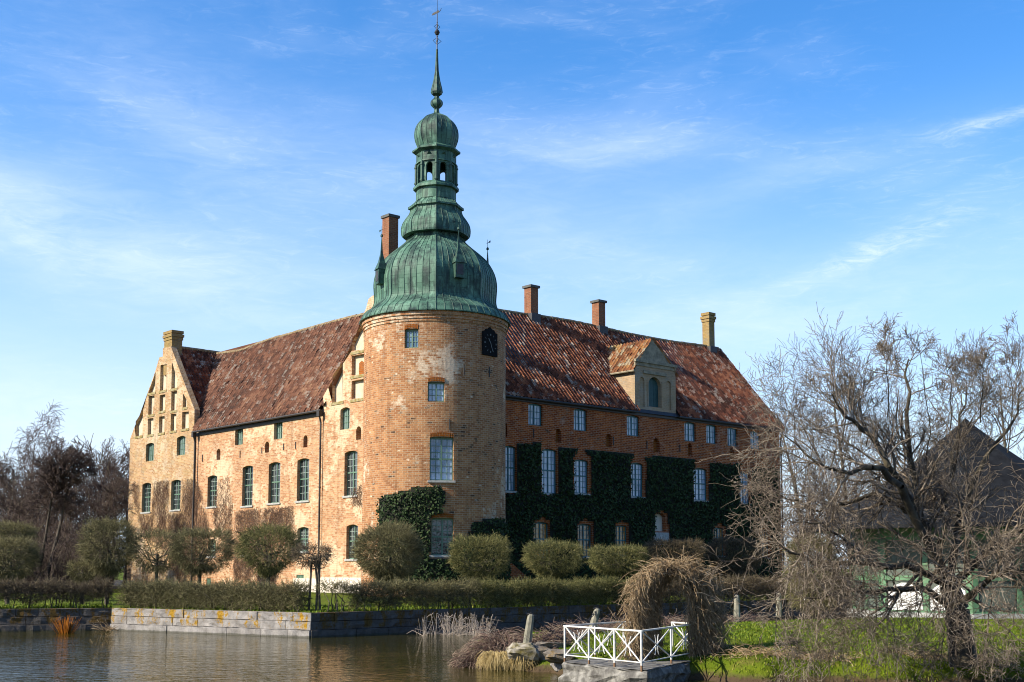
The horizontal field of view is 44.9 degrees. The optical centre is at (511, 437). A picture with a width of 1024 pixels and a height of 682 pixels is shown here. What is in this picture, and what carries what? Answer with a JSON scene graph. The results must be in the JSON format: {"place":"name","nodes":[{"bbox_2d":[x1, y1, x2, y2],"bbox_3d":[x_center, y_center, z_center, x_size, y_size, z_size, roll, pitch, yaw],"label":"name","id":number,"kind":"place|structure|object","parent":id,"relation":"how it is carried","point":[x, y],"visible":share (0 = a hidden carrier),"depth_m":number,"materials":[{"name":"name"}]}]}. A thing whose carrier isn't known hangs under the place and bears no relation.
{"place":"outdoors","nodes":[
{"label":"outdoors","id":0,"kind":"place"},
{"bbox_2d":[2,580,125,592],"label":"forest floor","id":1,"kind":"structure","parent":0,"point":[97,589],"depth_m":137.40,"materials":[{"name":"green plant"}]},
{"bbox_2d":[0,444,42,519],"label":"bare tree","id":2,"kind":"object","parent":1,"relation":"on","point":[8,469],"visible":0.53,"depth_m":118.40,"materials":[{"name":"brown plant"}]},
{"bbox_2d":[0,479,45,533],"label":"bare tree","id":3,"kind":"object","parent":1,"relation":"on","point":[18,503],"visible":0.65,"depth_m":106.13,"materials":[{"name":"brown plant"}]},
{"bbox_2d":[0,400,68,507],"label":"birch tree","id":4,"kind":"object","parent":1,"relation":"on","point":[39,443],"visible":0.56,"depth_m":123.14,"materials":[{"name":"brown plant"}]},
{"bbox_2d":[11,467,57,543],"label":"bare tree","id":5,"kind":"object","parent":1,"relation":"on","point":[27,483],"visible":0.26,"depth_m":111.18,"materials":[{"name":"brown plant"}]},
{"bbox_2d":[25,437,85,583],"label":"alder tree","id":6,"kind":"object","parent":1,"relation":"on","point":[51,466],"visible":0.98,"depth_m":94.40,"materials":[{"name":"brown plant"}]},
{"bbox_2d":[0,428,127,543],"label":"thicket","id":7,"kind":"object","parent":1,"relation":"on","point":[80,511],"visible":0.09,"depth_m":120.42,"materials":[{"name":"plant"}]},
{"bbox_2d":[0,510,129,590],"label":"undergrowth","id":8,"kind":"object","parent":1,"relation":"on","point":[65,553],"visible":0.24,"depth_m":95.32,"materials":[{"name":"brown plant"}]},
{"bbox_2d":[40,484,89,542],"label":"bare tree","id":9,"kind":"object","parent":1,"relation":"on","point":[74,515],"visible":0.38,"depth_m":108.73,"materials":[{"name":"brown plant"}]},
{"bbox_2d":[36,435,99,587],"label":"alder tree","id":10,"kind":"object","parent":1,"relation":"on","point":[84,463],"visible":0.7,"depth_m":95.56,"materials":[{"name":"brown plant"}]},
{"bbox_2d":[76,445,128,525],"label":"bare tree","id":11,"kind":"object","parent":1,"relation":"on","point":[96,475],"visible":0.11,"depth_m":135.85,"materials":[{"name":"brown plant"}]},
{"bbox_2d":[77,435,129,512],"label":"bare tree","id":12,"kind":"object","parent":1,"relation":"on","point":[109,467],"visible":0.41,"depth_m":127.87,"materials":[{"name":"brown plant"}]},
{"bbox_2d":[80,439,129,584],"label":"bare tree","id":13,"kind":"object","parent":1,"relation":"on","point":[115,502],"visible":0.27,"depth_m":123.87,"materials":[{"name":"brown plant"}]},
{"bbox_2d":[84,471,140,543],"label":"bare tree","id":14,"kind":"object","parent":1,"relation":"on","point":[111,494],"visible":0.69,"depth_m":110.76,"materials":[{"name":"brown plant"}]},
{"bbox_2d":[98,451,129,583],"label":"bare tree","id":15,"kind":"object","parent":1,"relation":"on","point":[125,513],"visible":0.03,"depth_m":132.52,"materials":[{"name":"brown plant"}]},
{"bbox_2d":[0,569,848,611],"bbox_3d":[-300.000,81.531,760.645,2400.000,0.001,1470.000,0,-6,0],"label":"terrace lawn","id":16,"kind":"structure","parent":0,"point":[324,600],"depth_m":71.68,"materials":[{"name":"green plant"}]},
{"bbox_2d":[0,518,40,600],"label":"clipped tree","id":17,"kind":"object","parent":16,"relation":"on","point":[23,529],"visible":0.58,"depth_m":69.40,"materials":[{"name":"green plant"}]},
{"bbox_2d":[0,534,44,604],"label":"clipped tree","id":18,"kind":"object","parent":16,"relation":"on","point":[30,558],"visible":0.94,"depth_m":62.30,"materials":[{"name":"green plant"}]},
{"bbox_2d":[63,557,98,604],"bbox_3d":[-21.644,7.233,62.591,2.026,2.644,1.977,0,-6,0],"label":"clipped tree","id":19,"kind":"object","parent":16,"relation":"on","point":[73,574],"visible":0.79,"depth_m":62.33,"materials":[{"name":"green plant"}]},
{"bbox_2d":[74,513,139,603],"bbox_3d":[-20.153,6.076,61.744,3.228,4.771,3.344,0,-6,0],"label":"clipped tree","id":20,"kind":"object","parent":16,"relation":"on","point":[112,566],"visible":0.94,"depth_m":61.19,"materials":[{"name":"green plant"}]},
{"bbox_2d":[123,525,185,581],"bbox_3d":[-17.610,6.322,61.147,3.076,4.161,2.958,0,-6,0],"label":"clipped tree","id":21,"kind":"object","parent":16,"relation":"on","point":[158,565],"visible":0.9,"depth_m":60.99,"materials":[{"name":"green plant"}]},
{"bbox_2d":[165,525,238,587],"bbox_3d":[-15.125,6.277,60.705,3.586,4.165,3.041,0,-6,0],"label":"clipped tree","id":22,"kind":"object","parent":16,"relation":"on","point":[178,548],"visible":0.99,"depth_m":60.28,"materials":[{"name":"green plant"}]},
{"bbox_2d":[229,520,303,601],"bbox_3d":[-11.456,5.985,58.225,3.461,4.221,3.354,0,-6,0],"label":"clipped tree","id":23,"kind":"object","parent":16,"relation":"on","point":[267,567],"visible":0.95,"depth_m":57.76,"materials":[{"name":"green plant"}]},
{"bbox_2d":[287,540,336,610],"bbox_3d":[-8.594,5.950,53.048,2.146,3.214,1.969,0,-6,0],"label":"clipped tree","id":24,"kind":"object","parent":16,"relation":"on","point":[316,562],"visible":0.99,"depth_m":52.96,"materials":[{"name":"brown plant"}]},
{"bbox_2d":[0,599,679,612],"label":"grass","id":25,"kind":"structure","parent":16,"relation":"on","point":[97,605],"depth_m":57.56,"materials":[{"name":"green plant"}]},
{"bbox_2d":[348,517,426,606],"bbox_3d":[-6.052,6.038,59.632,3.921,4.413,3.822,0,-6,0],"label":"clipped tree","id":26,"kind":"object","parent":16,"relation":"on","point":[388,570],"visible":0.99,"depth_m":59.05,"materials":[{"name":"green plant"}]},
{"bbox_2d":[309,574,484,611],"bbox_3d":[-4.931,6.967,55.280,9.185,1.839,1.748,5,-8,-41],"label":"hedge","id":27,"kind":"object","parent":16,"relation":"on","point":[369,590],"visible":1,"depth_m":55.08,"materials":[{"name":"green plant"}]},
{"bbox_2d":[126,0,784,596],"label":"castle","id":28,"kind":"structure","parent":16,"relation":"on","point":[432,364],"depth_m":96.01,"materials":[{"name":"orange brick"}]},
{"bbox_2d":[140,483,150,513],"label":"window","id":29,"kind":"structure","parent":28,"relation":"in","point":[147,500],"depth_m":118.52,"materials":[{"name":"glass"}]},
{"bbox_2d":[148,443,153,460],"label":"window","id":30,"kind":"structure","parent":28,"relation":"in","point":[151,447],"depth_m":118.64,"materials":[{"name":"green paint"}]},
{"bbox_2d":[130,478,207,582],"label":"creeper","id":31,"kind":"object","parent":28,"relation":"attached to","point":[162,519],"visible":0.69,"depth_m":112.99,"materials":[{"name":"plant"}]},
{"bbox_2d":[169,480,180,511],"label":"window","id":32,"kind":"structure","parent":28,"relation":"in","point":[177,484],"depth_m":114.04,"materials":[{"name":"glass"}]},
{"bbox_2d":[179,436,185,454],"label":"window","id":33,"kind":"structure","parent":28,"relation":"in","point":[182,440],"depth_m":113.98,"materials":[{"name":"green paint"}]},
{"bbox_2d":[205,476,216,508],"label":"window","id":34,"kind":"structure","parent":28,"relation":"in","point":[213,481],"depth_m":109.19,"materials":[{"name":"glass"}]},
{"bbox_2d":[211,476,232,536],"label":"creeper","id":35,"kind":"object","parent":28,"relation":"attached to","point":[223,519],"visible":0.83,"depth_m":106.90,"materials":[{"name":"brown plant"}]},
{"bbox_2d":[240,466,252,507],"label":"window","id":36,"kind":"structure","parent":28,"relation":"in","point":[248,470],"depth_m":104.60,"materials":[{"name":"glass"}]},
{"bbox_2d":[232,506,294,582],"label":"creeper","id":37,"kind":"object","parent":28,"relation":"attached to","point":[280,519],"visible":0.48,"depth_m":102.63,"materials":[{"name":"brown plant"}]},
{"bbox_2d":[266,462,280,504],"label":"window","id":38,"kind":"structure","parent":28,"relation":"in","point":[275,475],"depth_m":101.43,"materials":[{"name":"glass"}]},
{"bbox_2d":[277,422,282,438],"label":"window","id":39,"kind":"structure","parent":28,"relation":"in","point":[279,425],"depth_m":101.55,"materials":[{"name":"glass"}]},
{"bbox_2d":[295,459,308,502],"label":"window","id":40,"kind":"structure","parent":28,"relation":"in","point":[304,464],"depth_m":98.19,"materials":[{"name":"glass"}]},
{"bbox_2d":[300,527,308,552],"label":"window","id":41,"kind":"structure","parent":28,"relation":"in","point":[304,531],"depth_m":97.59,"materials":[{"name":"glass"}]},
{"bbox_2d":[343,408,349,429],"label":"window","id":42,"kind":"structure","parent":28,"relation":"in","point":[346,412],"depth_m":94.24,"materials":[{"name":"glass"}]},
{"bbox_2d":[342,451,357,497],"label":"window","id":43,"kind":"structure","parent":28,"relation":"in","point":[352,457],"depth_m":93.12,"materials":[{"name":"glass"}]},
{"bbox_2d":[344,525,357,560],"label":"window","id":44,"kind":"structure","parent":28,"relation":"in","point":[353,529],"depth_m":92.49,"materials":[{"name":"glass"}]},
{"bbox_2d":[350,485,361,506],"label":"creeper","id":45,"kind":"object","parent":28,"relation":"attached to","point":[354,498],"visible":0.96,"depth_m":91.74,"materials":[{"name":"brown plant"}]},
{"bbox_2d":[406,329,417,347],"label":"window","id":46,"kind":"structure","parent":28,"relation":"in","point":[411,335],"depth_m":81.62,"materials":[{"name":"glass"}]},
{"bbox_2d":[428,382,443,401],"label":"window","id":47,"kind":"structure","parent":28,"relation":"in","point":[435,389],"depth_m":81.10,"materials":[{"name":"blue glass"}]},
{"bbox_2d":[429,518,452,556],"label":"window","id":48,"kind":"structure","parent":28,"relation":"in","point":[441,528],"depth_m":80.16,"materials":[{"name":"grey glass"}]},
{"bbox_2d":[428,437,454,482],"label":"window","id":49,"kind":"structure","parent":28,"relation":"in","point":[441,448],"depth_m":80.69,"materials":[{"name":"glass"}]},
{"bbox_2d":[375,485,512,585],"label":"ivy","id":50,"kind":"object","parent":28,"relation":"attached to","point":[417,506],"visible":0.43,"depth_m":79.99,"materials":[{"name":"green plant"}]},
{"bbox_2d":[505,446,517,492],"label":"window","id":51,"kind":"structure","parent":28,"relation":"in","point":[509,451],"depth_m":90.15,"materials":[{"name":"blue glass"}]},
{"bbox_2d":[528,404,540,425],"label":"window","id":52,"kind":"structure","parent":28,"relation":"in","point":[534,410],"depth_m":92.19,"materials":[{"name":"glass"}]},
{"bbox_2d":[534,522,547,557],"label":"window","id":53,"kind":"structure","parent":28,"relation":"in","point":[540,532],"depth_m":91.70,"materials":[{"name":"glass"}]},
{"bbox_2d":[542,449,555,494],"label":"window","id":54,"kind":"structure","parent":28,"relation":"in","point":[548,456],"depth_m":92.73,"materials":[{"name":"glass"}]},
{"bbox_2d":[574,409,585,430],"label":"window","id":55,"kind":"structure","parent":28,"relation":"in","point":[579,415],"depth_m":95.40,"materials":[{"name":"blue glass"}]},
{"bbox_2d":[574,460,589,494],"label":"window","id":56,"kind":"structure","parent":28,"relation":"in","point":[580,478],"depth_m":94.96,"materials":[{"name":"glass"}]},
{"bbox_2d":[578,524,590,558],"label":"window","id":57,"kind":"structure","parent":28,"relation":"in","point":[584,529],"depth_m":94.73,"materials":[{"name":"glass"}]},
{"bbox_2d":[616,525,625,555],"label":"window","id":58,"kind":"structure","parent":28,"relation":"in","point":[620,530],"depth_m":97.45,"materials":[{"name":"glass"}]},
{"bbox_2d":[627,415,637,435],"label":"window","id":59,"kind":"structure","parent":28,"relation":"in","point":[632,421],"depth_m":99.30,"materials":[{"name":"blue glass"}]},
{"bbox_2d":[631,463,645,498],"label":"window","id":60,"kind":"structure","parent":28,"relation":"in","point":[636,491],"depth_m":99.15,"materials":[{"name":"glass"}]},
{"bbox_2d":[505,441,781,581],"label":"ivy","id":61,"kind":"object","parent":28,"relation":"attached to","point":[607,504],"visible":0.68,"depth_m":97.53,"materials":[{"name":"green plant"}]},
{"bbox_2d":[684,422,694,441],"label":"window","id":62,"kind":"structure","parent":28,"relation":"in","point":[689,427],"depth_m":103.99,"materials":[{"name":"glass"}]},
{"bbox_2d":[694,468,708,501],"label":"window","id":63,"kind":"structure","parent":28,"relation":"in","point":[700,484],"depth_m":104.37,"materials":[{"name":"blue glass"}]},
{"bbox_2d":[706,425,714,443],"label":"window","id":64,"kind":"structure","parent":28,"relation":"in","point":[710,429],"depth_m":105.80,"materials":[{"name":"blue glass"}]},
{"bbox_2d":[727,428,735,445],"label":"window","id":65,"kind":"structure","parent":28,"relation":"in","point":[731,431],"depth_m":107.71,"materials":[{"name":"blue glass"}]},
{"bbox_2d":[739,472,751,503],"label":"window","id":66,"kind":"structure","parent":28,"relation":"in","point":[745,475],"depth_m":108.29,"materials":[{"name":"glass"}]},
{"bbox_2d":[445,529,515,602],"bbox_3d":[-1.589,6.598,62.660,3.614,3.931,3.320,0,-6,0],"label":"clipped tree","id":67,"kind":"object","parent":16,"relation":"on","point":[455,552],"visible":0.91,"depth_m":62.05,"materials":[{"name":"green plant"}]},
{"bbox_2d":[520,537,587,599],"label":"clipped tree","id":68,"kind":"object","parent":16,"relation":"on","point":[545,566],"visible":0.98,"depth_m":65.02,"materials":[{"name":"green plant"}]},
{"bbox_2d":[470,574,641,607],"bbox_3d":[2.770,7.725,61.831,12.188,2.008,1.763,5,-8,-41],"label":"hedge","id":69,"kind":"object","parent":16,"relation":"on","point":[604,590],"visible":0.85,"depth_m":60.72,"materials":[{"name":"green plant"}]},
{"bbox_2d":[585,542,650,578],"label":"clipped tree","id":70,"kind":"object","parent":16,"relation":"on","point":[594,559],"visible":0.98,"depth_m":67.90,"materials":[{"name":"green plant"}]},
{"bbox_2d":[642,537,707,587],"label":"clipped tree","id":71,"kind":"object","parent":16,"relation":"on","point":[694,544],"visible":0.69,"depth_m":85.69,"materials":[{"name":"green plant"}]},
{"bbox_2d":[704,535,765,579],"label":"clipped tree","id":72,"kind":"object","parent":16,"relation":"on","point":[731,543],"visible":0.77,"depth_m":88.73,"materials":[{"name":"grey plant"}]},
{"bbox_2d":[660,571,849,602],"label":"hedge","id":73,"kind":"object","parent":16,"relation":"on","point":[748,581],"visible":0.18,"depth_m":70.40,"materials":[{"name":"green plant"}]},
{"bbox_2d":[739,344,859,594],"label":"fruit tree","id":74,"kind":"object","parent":16,"relation":"on","point":[785,444],"visible":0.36,"depth_m":72.89,"materials":[{"name":"brown plant"}]},
{"bbox_2d":[781,509,847,574],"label":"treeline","id":75,"kind":"object","parent":16,"relation":"on","point":[804,552],"visible":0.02,"depth_m":193.72,"materials":[{"name":"brown plant"}]},
{"bbox_2d":[781,400,875,576],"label":"fruit tree","id":76,"kind":"object","parent":16,"relation":"on","point":[859,485],"visible":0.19,"depth_m":79.94,"materials":[{"name":"brown plant"}]},
{"bbox_2d":[841,337,967,495],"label":"fruit tree","id":77,"kind":"object","parent":16,"relation":"on","point":[912,443],"visible":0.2,"depth_m":79.23,"materials":[{"name":"brown plant"}]},
{"bbox_2d":[0,609,850,681],"bbox_3d":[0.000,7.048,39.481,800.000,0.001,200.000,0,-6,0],"label":"water","id":78,"kind":"structure","parent":0,"point":[91,656],"depth_m":39.61,"materials":[{"name":"liquid"}]},
{"bbox_2d":[0,608,110,631],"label":"retaining wall","id":79,"kind":"structure","parent":78,"relation":"in","point":[26,620],"depth_m":56.66,"materials":[{"name":"stone"}]},
{"bbox_2d":[0,574,117,608],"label":"hedge","id":80,"kind":"object","parent":79,"relation":"on","point":[74,591],"visible":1,"depth_m":57.35,"materials":[{"name":"green plant"}]},
{"bbox_2d":[51,616,81,633],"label":"willow shrub","id":81,"kind":"object","parent":78,"relation":"in","point":[67,629],"visible":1,"depth_m":54.73,"materials":[{"name":"orange plant"}]},
{"bbox_2d":[110,608,315,637],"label":"retaining wall","id":82,"kind":"structure","parent":78,"relation":"in","point":[259,623],"depth_m":54.03,"materials":[{"name":"stone"}]},
{"bbox_2d":[111,574,316,611],"bbox_3d":[-13.512,7.040,55.356,11.548,1.966,1.669,-4,-7,31],"label":"hedge","id":83,"kind":"object","parent":82,"relation":"on","point":[210,595],"visible":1,"depth_m":54.83,"materials":[{"name":"green plant"}]},
{"bbox_2d":[415,611,490,634],"bbox_3d":[-2.542,8.206,54.442,3.409,1.136,3.098,0,-6,0],"label":"reed clump","id":84,"kind":"object","parent":78,"relation":"in","point":[448,627],"visible":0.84,"depth_m":53.98,"materials":[{"name":"beige plant"}]},
{"bbox_2d":[460,614,509,635],"bbox_3d":[-1.175,8.145,53.897,2.288,1.041,3.063,0,-6,0],"label":"reed clump","id":85,"kind":"object","parent":78,"relation":"in","point":[486,629],"visible":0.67,"depth_m":53.58,"materials":[{"name":"beige plant"}]},
{"bbox_2d":[305,598,848,637],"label":"retaining wall","id":86,"kind":"structure","parent":78,"relation":"in","point":[354,623],"depth_m":56.93,"materials":[{"name":"stone"}]},
{"bbox_2d":[0,0,1023,568],"label":"sky","id":87,"kind":"structure","parent":0,"point":[224,174],"materials":[{"name":"blue"}]},
{"bbox_2d":[478,616,1023,681],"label":"bank","id":88,"kind":"structure","parent":0,"point":[702,674],"depth_m":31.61,"materials":[{"name":"green plant"}]},
{"bbox_2d":[475,650,510,670],"bbox_3d":[-0.438,6.349,35.290,1.306,0.560,1.269,0,-6,0],"label":"grass tuft","id":89,"kind":"object","parent":88,"relation":"on","point":[492,660],"visible":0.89,"depth_m":35.10,"materials":[{"name":"plant"}]},
{"bbox_2d":[442,623,545,668],"bbox_3d":[-0.456,6.147,36.717,3.312,1.316,3.104,0,-6,0],"label":"brush","id":90,"kind":"object","parent":88,"relation":"on","point":[497,641],"visible":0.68,"depth_m":36.27,"materials":[{"name":"brown plant"}]},
{"bbox_2d":[500,654,539,671],"bbox_3d":[0.257,6.343,35.134,1.373,0.539,1.435,0,-6,0],"label":"grass tuft","id":91,"kind":"object","parent":88,"relation":"on","point":[519,665],"visible":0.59,"depth_m":34.84,"materials":[{"name":"plant"}]},
{"bbox_2d":[507,642,538,661],"bbox_3d":[0.307,6.056,34.962,0.928,0.545,0.825,0,-6,0],"label":"rock","id":92,"kind":"object","parent":88,"relation":"on","point":[528,651],"visible":1,"depth_m":34.67,"materials":[{"name":"stone"}]},
{"bbox_2d":[523,613,534,642],"bbox_3d":[0.478,5.565,35.620,0.393,1.065,0.270,0,-6,0],"label":"stone post","id":93,"kind":"object","parent":88,"relation":"on","point":[529,627],"visible":0.85,"depth_m":35.56,"materials":[{"name":"grey stone"}]},
{"bbox_2d":[524,644,551,667],"bbox_3d":[0.747,6.194,35.180,1.254,0.667,0.821,2,-6,-15],"label":"rock","id":94,"kind":"object","parent":88,"relation":"on","point":[540,649],"visible":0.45,"depth_m":34.88,"materials":[{"name":"grey stone"}]},
{"bbox_2d":[533,642,570,647],"bbox_3d":[1.119,5.978,35.578,1.266,0.254,0.452,2,-6,-22],"label":"rock","id":95,"kind":"object","parent":88,"relation":"on","point":[558,644],"visible":0.61,"depth_m":35.41,"materials":[{"name":"grey stone"}]},
{"bbox_2d":[543,649,574,662],"bbox_3d":[1.288,5.989,33.972,0.882,0.379,0.672,0,-6,0],"label":"rock","id":96,"kind":"object","parent":88,"relation":"on","point":[554,655],"visible":0.88,"depth_m":33.75,"materials":[{"name":"beige stone"}]},
{"bbox_2d":[508,613,620,648],"bbox_3d":[1.737,6.028,38.054,2.170,1.176,6.620,-2,-6,22],"label":"brush","id":97,"kind":"object","parent":88,"relation":"on","point":[549,636],"visible":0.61,"depth_m":36.78,"materials":[{"name":"brown plant"}]},
{"bbox_2d":[589,607,600,633],"bbox_3d":[2.531,5.775,38.519,0.507,1.012,0.268,0,-6,0],"label":"stone post","id":98,"kind":"object","parent":88,"relation":"on","point":[594,618],"visible":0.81,"depth_m":38.48,"materials":[{"name":"grey stone"}]},
{"bbox_2d":[558,658,690,681],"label":"stone platform","id":99,"kind":"structure","parent":88,"relation":"on","point":[594,670],"depth_m":31.09,"materials":[{"name":"grey stone"}]},
{"bbox_2d":[563,621,690,671],"bbox_3d":[2.964,5.404,32.453,2.767,0.988,4.864,-3,-7,26],"label":"white fence","id":100,"kind":"object","parent":99,"relation":"on","point":[641,660],"visible":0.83,"depth_m":31.51,"materials":[{"name":"paint"}]},
{"bbox_2d":[608,545,742,663],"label":"climber arch","id":101,"kind":"structure","parent":88,"relation":"on","point":[643,613],"depth_m":32.91,"materials":[{"name":"brown plant"}]},
{"bbox_2d":[601,609,773,627],"bbox_3d":[6.271,6.722,45.216,2.425,1.025,10.977,-5,-8,41],"label":"brush","id":102,"kind":"object","parent":88,"relation":"on","point":[672,619],"visible":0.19,"depth_m":45.13,"materials":[{"name":"brown plant"}]},
{"bbox_2d":[734,594,739,622],"bbox_3d":[8.579,6.503,47.213,0.270,1.094,0.263,0,-6,0],"label":"stone post","id":103,"kind":"object","parent":88,"relation":"on","point":[737,606],"visible":0.89,"depth_m":47.15,"materials":[{"name":"grey stone"}]},
{"bbox_2d":[705,641,867,665],"bbox_3d":[7.013,5.626,32.167,4.235,0.704,1.791,-2,-6,20],"label":"brush","id":104,"kind":"object","parent":88,"relation":"on","point":[741,649],"visible":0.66,"depth_m":32.04,"materials":[{"name":"plant"}]},
{"bbox_2d":[780,533,842,617],"bbox_3d":[13.975,6.377,57.609,2.913,4.273,3.354,0,-6,0],"label":"shrub","id":105,"kind":"object","parent":88,"relation":"on","point":[791,557],"visible":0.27,"depth_m":57.20,"materials":[{"name":"brown plant"}]},
{"bbox_2d":[740,326,921,607],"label":"fruit tree","id":106,"kind":"object","parent":88,"relation":"on","point":[847,440],"visible":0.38,"depth_m":65.13,"materials":[{"name":"brown plant"}]},
{"bbox_2d":[806,418,1023,618],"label":"garden pavilion","id":107,"kind":"structure","parent":88,"relation":"on","point":[999,455],"depth_m":49.77,"materials":[{"name":"stone"}]},
{"bbox_2d":[879,643,1023,681],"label":"brush","id":108,"kind":"object","parent":88,"relation":"on","point":[905,653],"visible":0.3,"depth_m":31.13,"materials":[{"name":"brown plant"}]},
{"bbox_2d":[945,318,1023,458],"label":"fruit tree","id":109,"kind":"object","parent":88,"relation":"on","point":[1002,419],"visible":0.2,"depth_m":62.57,"materials":[{"name":"brown plant"}]},
{"bbox_2d":[696,301,1023,681],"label":"apple tree","id":110,"kind":"object","parent":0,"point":[952,599],"visible":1,"depth_m":29.59,"materials":[{"name":"brown plant"}]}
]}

